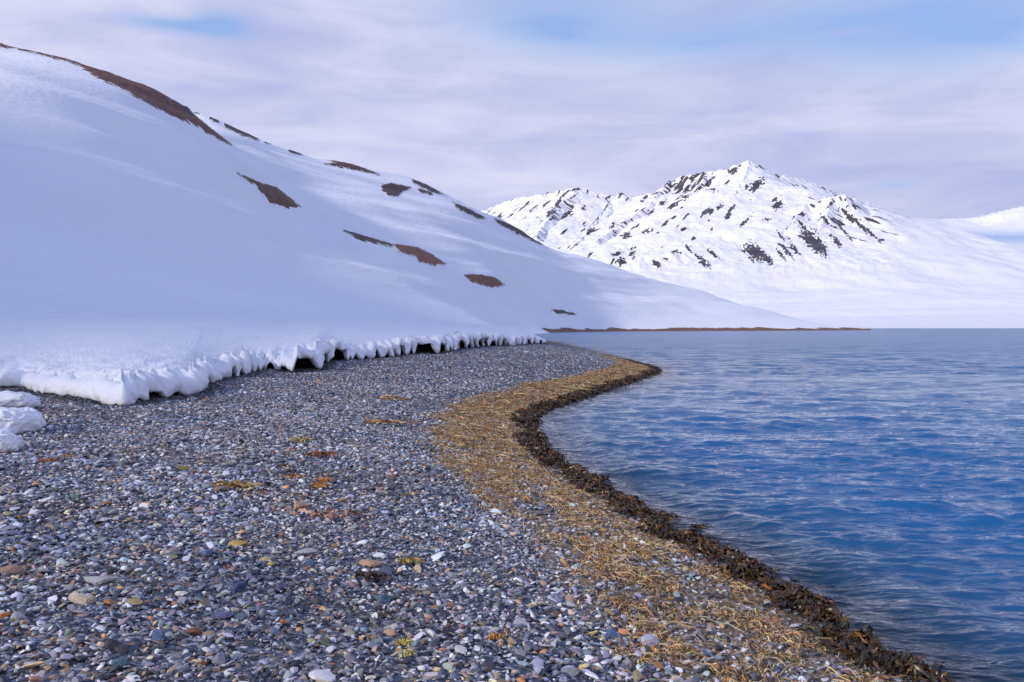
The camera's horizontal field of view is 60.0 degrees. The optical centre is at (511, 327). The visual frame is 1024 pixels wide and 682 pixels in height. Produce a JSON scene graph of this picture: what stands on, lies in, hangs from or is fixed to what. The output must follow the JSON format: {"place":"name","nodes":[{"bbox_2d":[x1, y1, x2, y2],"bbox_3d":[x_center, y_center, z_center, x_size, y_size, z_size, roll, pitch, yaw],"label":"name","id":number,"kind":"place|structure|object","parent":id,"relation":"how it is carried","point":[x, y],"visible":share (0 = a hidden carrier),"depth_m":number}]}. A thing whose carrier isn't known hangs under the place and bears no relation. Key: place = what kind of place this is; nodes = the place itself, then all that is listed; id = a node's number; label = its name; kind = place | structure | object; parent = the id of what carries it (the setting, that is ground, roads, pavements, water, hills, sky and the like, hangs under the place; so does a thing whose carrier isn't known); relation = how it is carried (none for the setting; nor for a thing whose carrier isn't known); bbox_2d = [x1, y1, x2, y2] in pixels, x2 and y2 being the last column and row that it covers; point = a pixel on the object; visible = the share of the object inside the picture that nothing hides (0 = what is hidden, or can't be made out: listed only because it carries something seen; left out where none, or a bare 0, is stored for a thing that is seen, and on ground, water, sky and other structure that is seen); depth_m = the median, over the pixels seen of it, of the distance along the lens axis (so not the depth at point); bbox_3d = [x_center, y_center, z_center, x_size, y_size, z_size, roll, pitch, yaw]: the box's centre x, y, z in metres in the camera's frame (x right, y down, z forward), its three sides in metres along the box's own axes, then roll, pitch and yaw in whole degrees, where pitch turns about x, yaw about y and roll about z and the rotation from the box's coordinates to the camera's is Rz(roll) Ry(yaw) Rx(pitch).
{"place":"outdoors","nodes":[
{"label":"outdoors","id":0,"kind":"place"},
{"bbox_2d":[0,43,870,343],"bbox_3d":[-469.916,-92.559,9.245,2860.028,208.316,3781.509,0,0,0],"label":"snow hill","id":1,"kind":"structure","parent":0,"point":[118,193],"depth_m":205.62},
{"bbox_2d":[0,340,1020,681],"bbox_3d":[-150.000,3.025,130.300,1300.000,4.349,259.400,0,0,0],"label":"beach","id":2,"kind":"structure","parent":0,"point":[972,672],"depth_m":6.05},
{"bbox_2d":[0,611,10,617],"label":"stone","id":3,"kind":"object","parent":2,"relation":"on","point":[5,614],"visible":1,"depth_m":4.47},
{"bbox_2d":[0,428,23,451],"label":"ice block","id":4,"kind":"object","parent":2,"relation":"on","point":[10,440],"depth_m":10.06},
{"bbox_2d":[10,612,26,620],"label":"stone","id":5,"kind":"object","parent":2,"relation":"on","point":[17,616],"visible":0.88,"depth_m":4.43},
{"bbox_2d":[0,390,40,407],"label":"ice block","id":6,"kind":"object","parent":2,"relation":"on","point":[9,399],"depth_m":13.90},
{"bbox_2d":[0,407,45,433],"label":"ice block","id":7,"kind":"object","parent":2,"relation":"on","point":[14,420],"depth_m":11.58},
{"bbox_2d":[38,457,56,462],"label":"kelp scrap","id":8,"kind":"object","parent":2,"relation":"on","point":[49,459],"visible":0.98,"depth_m":9.21},
{"bbox_2d":[58,454,74,457],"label":"kelp scrap","id":9,"kind":"object","parent":2,"relation":"on","point":[65,455],"visible":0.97,"depth_m":9.60},
{"bbox_2d":[68,592,96,604],"bbox_3d":[-2.330,1.464,4.801,0.182,0.056,0.064,0,0,14],"label":"stone","id":10,"kind":"object","parent":2,"relation":"on","point":[79,598],"visible":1,"depth_m":4.78},
{"bbox_2d":[83,576,119,583],"bbox_3d":[-2.393,1.470,5.177,0.236,0.044,0.094,0,0,0],"label":"stone","id":11,"kind":"object","parent":2,"relation":"on","point":[97,579],"visible":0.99,"depth_m":5.15},
{"bbox_2d":[99,517,111,521],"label":"stone","id":12,"kind":"object","parent":2,"relation":"on","point":[103,519],"visible":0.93,"depth_m":6.70},
{"bbox_2d":[111,657,128,669],"bbox_3d":[-1.755,1.506,3.976,0.076,0.051,0.043,0,0,0],"label":"stone","id":13,"kind":"object","parent":2,"relation":"on","point":[121,662],"visible":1,"depth_m":3.96},
{"bbox_2d":[126,516,135,520],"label":"stone","id":14,"kind":"object","parent":2,"relation":"on","point":[130,518],"visible":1,"depth_m":6.80},
{"bbox_2d":[126,598,142,604],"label":"stone","id":15,"kind":"object","parent":2,"relation":"on","point":[134,601],"visible":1,"depth_m":4.82},
{"bbox_2d":[152,629,164,639],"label":"stone","id":16,"kind":"object","parent":2,"relation":"on","point":[157,634],"visible":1,"depth_m":4.33},
{"bbox_2d":[175,591,187,595],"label":"stone","id":17,"kind":"object","parent":2,"relation":"on","point":[181,593],"visible":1,"depth_m":5.08},
{"bbox_2d":[176,465,190,469],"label":"kelp scrap","id":18,"kind":"object","parent":2,"relation":"on","point":[184,467],"visible":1,"depth_m":9.34},
{"bbox_2d":[186,627,201,633],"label":"stone","id":19,"kind":"object","parent":2,"relation":"on","point":[195,630],"visible":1,"depth_m":4.48},
{"bbox_2d":[202,550,212,555],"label":"stone","id":20,"kind":"object","parent":2,"relation":"on","point":[206,552],"visible":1,"depth_m":5.93},
{"bbox_2d":[211,611,234,619],"bbox_3d":[-1.557,1.554,4.793,0.125,0.039,0.055,0,0,0],"label":"stone","id":21,"kind":"object","parent":2,"relation":"on","point":[219,615],"visible":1,"depth_m":4.78},
{"bbox_2d":[231,607,238,612],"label":"stone","id":22,"kind":"object","parent":2,"relation":"on","point":[234,609],"visible":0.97,"depth_m":4.91},
{"bbox_2d":[209,480,265,491],"bbox_3d":[-2.633,1.473,8.303,0.525,0.076,0.481,0,0,38],"label":"kelp scrap","id":23,"kind":"object","parent":2,"relation":"on","point":[236,483],"visible":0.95,"depth_m":8.30},
{"bbox_2d":[228,540,247,545],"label":"stone","id":24,"kind":"object","parent":2,"relation":"on","point":[238,542],"visible":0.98,"depth_m":6.23},
{"bbox_2d":[231,581,245,592],"bbox_3d":[-1.631,1.555,5.294,0.085,0.064,0.075,0,0,0],"label":"stone","id":25,"kind":"object","parent":2,"relation":"on","point":[236,587],"visible":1,"depth_m":5.28},
{"bbox_2d":[0,307,545,405],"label":"snow bank","id":26,"kind":"structure","parent":2,"relation":"on","point":[118,357],"depth_m":28.69},
{"bbox_2d":[275,584,281,590],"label":"stone","id":27,"kind":"object","parent":2,"relation":"on","point":[278,587],"visible":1,"depth_m":5.39},
{"bbox_2d":[285,473,300,478],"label":"kelp scrap","id":28,"kind":"object","parent":2,"relation":"on","point":[297,475],"visible":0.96,"depth_m":9.11},
{"bbox_2d":[287,435,316,443],"bbox_3d":[-2.868,1.509,12.032,0.333,0.101,0.354,0,0,23],"label":"kelp scrap","id":29,"kind":"object","parent":2,"relation":"on","point":[305,439],"visible":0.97,"depth_m":11.98},
{"bbox_2d":[294,501,309,509],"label":"stone","id":30,"kind":"object","parent":2,"relation":"on","point":[299,504],"visible":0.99,"depth_m":7.79},
{"bbox_2d":[296,548,317,554],"bbox_3d":[-1.444,1.579,6.256,0.153,0.040,0.067,0,0,0],"label":"stone","id":31,"kind":"object","parent":2,"relation":"on","point":[306,551],"visible":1,"depth_m":6.24},
{"bbox_2d":[305,558,314,565],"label":"stone","id":32,"kind":"object","parent":2,"relation":"on","point":[310,562],"visible":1,"depth_m":5.97},
{"bbox_2d":[309,477,331,487],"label":"kelp scrap","id":33,"kind":"object","parent":2,"relation":"on","point":[318,484],"visible":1,"depth_m":8.81},
{"bbox_2d":[303,451,337,456],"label":"kelp scrap","id":34,"kind":"object","parent":2,"relation":"on","point":[320,454],"visible":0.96,"depth_m":10.91},
{"bbox_2d":[326,566,336,572],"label":"stone","id":35,"kind":"object","parent":2,"relation":"on","point":[331,569],"visible":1,"depth_m":5.88},
{"bbox_2d":[290,507,372,519],"bbox_3d":[-1.580,1.598,7.629,0.769,0.066,0.384,0,0,0],"label":"kelp scrap","id":36,"kind":"object","parent":2,"relation":"on","point":[328,513],"visible":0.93,"depth_m":7.66},
{"bbox_2d":[358,559,381,566],"bbox_3d":[-0.986,1.640,6.172,0.175,0.048,0.071,0,0,-20],"label":"stone","id":37,"kind":"object","parent":2,"relation":"on","point":[368,563],"visible":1,"depth_m":6.16},
{"bbox_2d":[355,570,390,582],"bbox_3d":[-0.921,1.625,5.824,0.262,0.064,0.253,0,0,0],"label":"kelp scrap","id":38,"kind":"object","parent":2,"relation":"on","point":[373,574],"visible":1,"depth_m":5.81},
{"bbox_2d":[375,595,391,602],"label":"stone","id":39,"kind":"object","parent":2,"relation":"on","point":[384,598],"visible":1,"depth_m":5.38},
{"bbox_2d":[360,419,417,424],"bbox_3d":[-2.352,1.673,15.847,1.332,0.093,0.678,0,0,0],"label":"kelp scrap","id":40,"kind":"object","parent":2,"relation":"on","point":[375,421],"visible":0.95,"depth_m":15.78},
{"bbox_2d":[383,629,396,635],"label":"stone","id":41,"kind":"object","parent":2,"relation":"on","point":[391,632],"visible":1,"depth_m":4.79},
{"bbox_2d":[373,394,409,400],"bbox_3d":[-2.804,1.591,20.215,0.932,0.137,0.610,0,0,-22],"label":"kelp scrap","id":42,"kind":"object","parent":2,"relation":"on","point":[392,397],"visible":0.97,"depth_m":20.23},
{"bbox_2d":[392,637,414,646],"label":"kelp scrap","id":43,"kind":"object","parent":2,"relation":"on","point":[398,641],"visible":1,"depth_m":4.63},
{"bbox_2d":[391,646,420,657],"bbox_3d":[-0.536,1.634,4.469,0.150,0.041,0.110,0,0,0],"label":"kelp scrap","id":44,"kind":"object","parent":2,"relation":"on","point":[406,652],"visible":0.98,"depth_m":4.46},
{"bbox_2d":[394,556,427,563],"bbox_3d":[-0.747,1.683,6.408,0.223,0.050,0.187,0,0,37],"label":"kelp scrap","id":45,"kind":"object","parent":2,"relation":"on","point":[405,560],"visible":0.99,"depth_m":6.42},
{"bbox_2d":[486,632,506,641],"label":"kelp scrap","id":46,"kind":"object","parent":2,"relation":"on","point":[493,635],"visible":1,"depth_m":4.89},
{"bbox_2d":[552,611,561,616],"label":"stone","id":47,"kind":"object","parent":2,"relation":"on","point":[556,613],"visible":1,"depth_m":5.63},
{"bbox_2d":[561,667,579,676],"bbox_3d":[0.301,1.785,4.595,0.102,0.044,0.059,0,0,0],"label":"stone","id":48,"kind":"object","parent":2,"relation":"on","point":[571,671],"visible":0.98,"depth_m":4.58},
{"bbox_2d":[560,465,596,473],"bbox_3d":[0.982,2.106,12.954,0.536,0.152,0.439,0,0,-32],"label":"kelp clump","id":49,"kind":"object","parent":2,"relation":"on","point":[575,467],"visible":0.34,"depth_m":13.01},
{"bbox_2d":[605,629,617,638],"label":"stone","id":50,"kind":"object","parent":2,"relation":"on","point":[610,633],"visible":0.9,"depth_m":5.34},
{"bbox_2d":[424,355,910,681],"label":"dried kelp","id":51,"kind":"object","parent":2,"relation":"on","point":[470,408],"visible":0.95,"depth_m":8.59},
{"bbox_2d":[507,358,955,681],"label":"wet kelp","id":52,"kind":"object","parent":2,"relation":"on","point":[804,600],"visible":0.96,"depth_m":8.06},
{"bbox_2d":[0,0,1023,218],"label":"sky","id":53,"kind":"structure","parent":0,"point":[910,108]},
{"bbox_2d":[482,160,1023,327],"bbox_3d":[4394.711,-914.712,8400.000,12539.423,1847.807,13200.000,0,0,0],"label":"mountains","id":54,"kind":"structure","parent":0,"point":[748,233],"depth_m":5103.37},
{"bbox_2d":[535,328,1023,681],"bbox_3d":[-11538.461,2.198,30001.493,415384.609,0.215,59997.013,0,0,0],"label":"water","id":55,"kind":"structure","parent":0,"point":[883,468],"depth_m":15.52},
{"bbox_2d":[588,473,612,479],"bbox_3d":[1.214,2.128,12.712,0.487,0.113,0.382,0,0,0],"label":"kelp clump","id":56,"kind":"object","parent":55,"relation":"on","point":[601,475],"visible":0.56,"depth_m":12.71},
{"bbox_2d":[656,512,680,519],"bbox_3d":[1.790,2.141,10.121,0.303,0.087,0.218,0,0,-19],"label":"kelp clump","id":57,"kind":"object","parent":55,"relation":"on","point":[668,516],"visible":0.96,"depth_m":10.10},
{"bbox_2d":[682,527,701,533],"bbox_3d":[1.888,2.150,9.377,0.251,0.066,0.184,0,0,0],"label":"kelp clump","id":58,"kind":"object","parent":55,"relation":"on","point":[692,530],"visible":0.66,"depth_m":9.37},
{"bbox_2d":[688,523,713,528],"bbox_3d":[2.044,2.150,9.622,0.265,0.067,0.199,0,0,-21],"label":"kelp clump","id":59,"kind":"object","parent":55,"relation":"on","point":[700,526],"visible":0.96,"depth_m":9.59}
]}

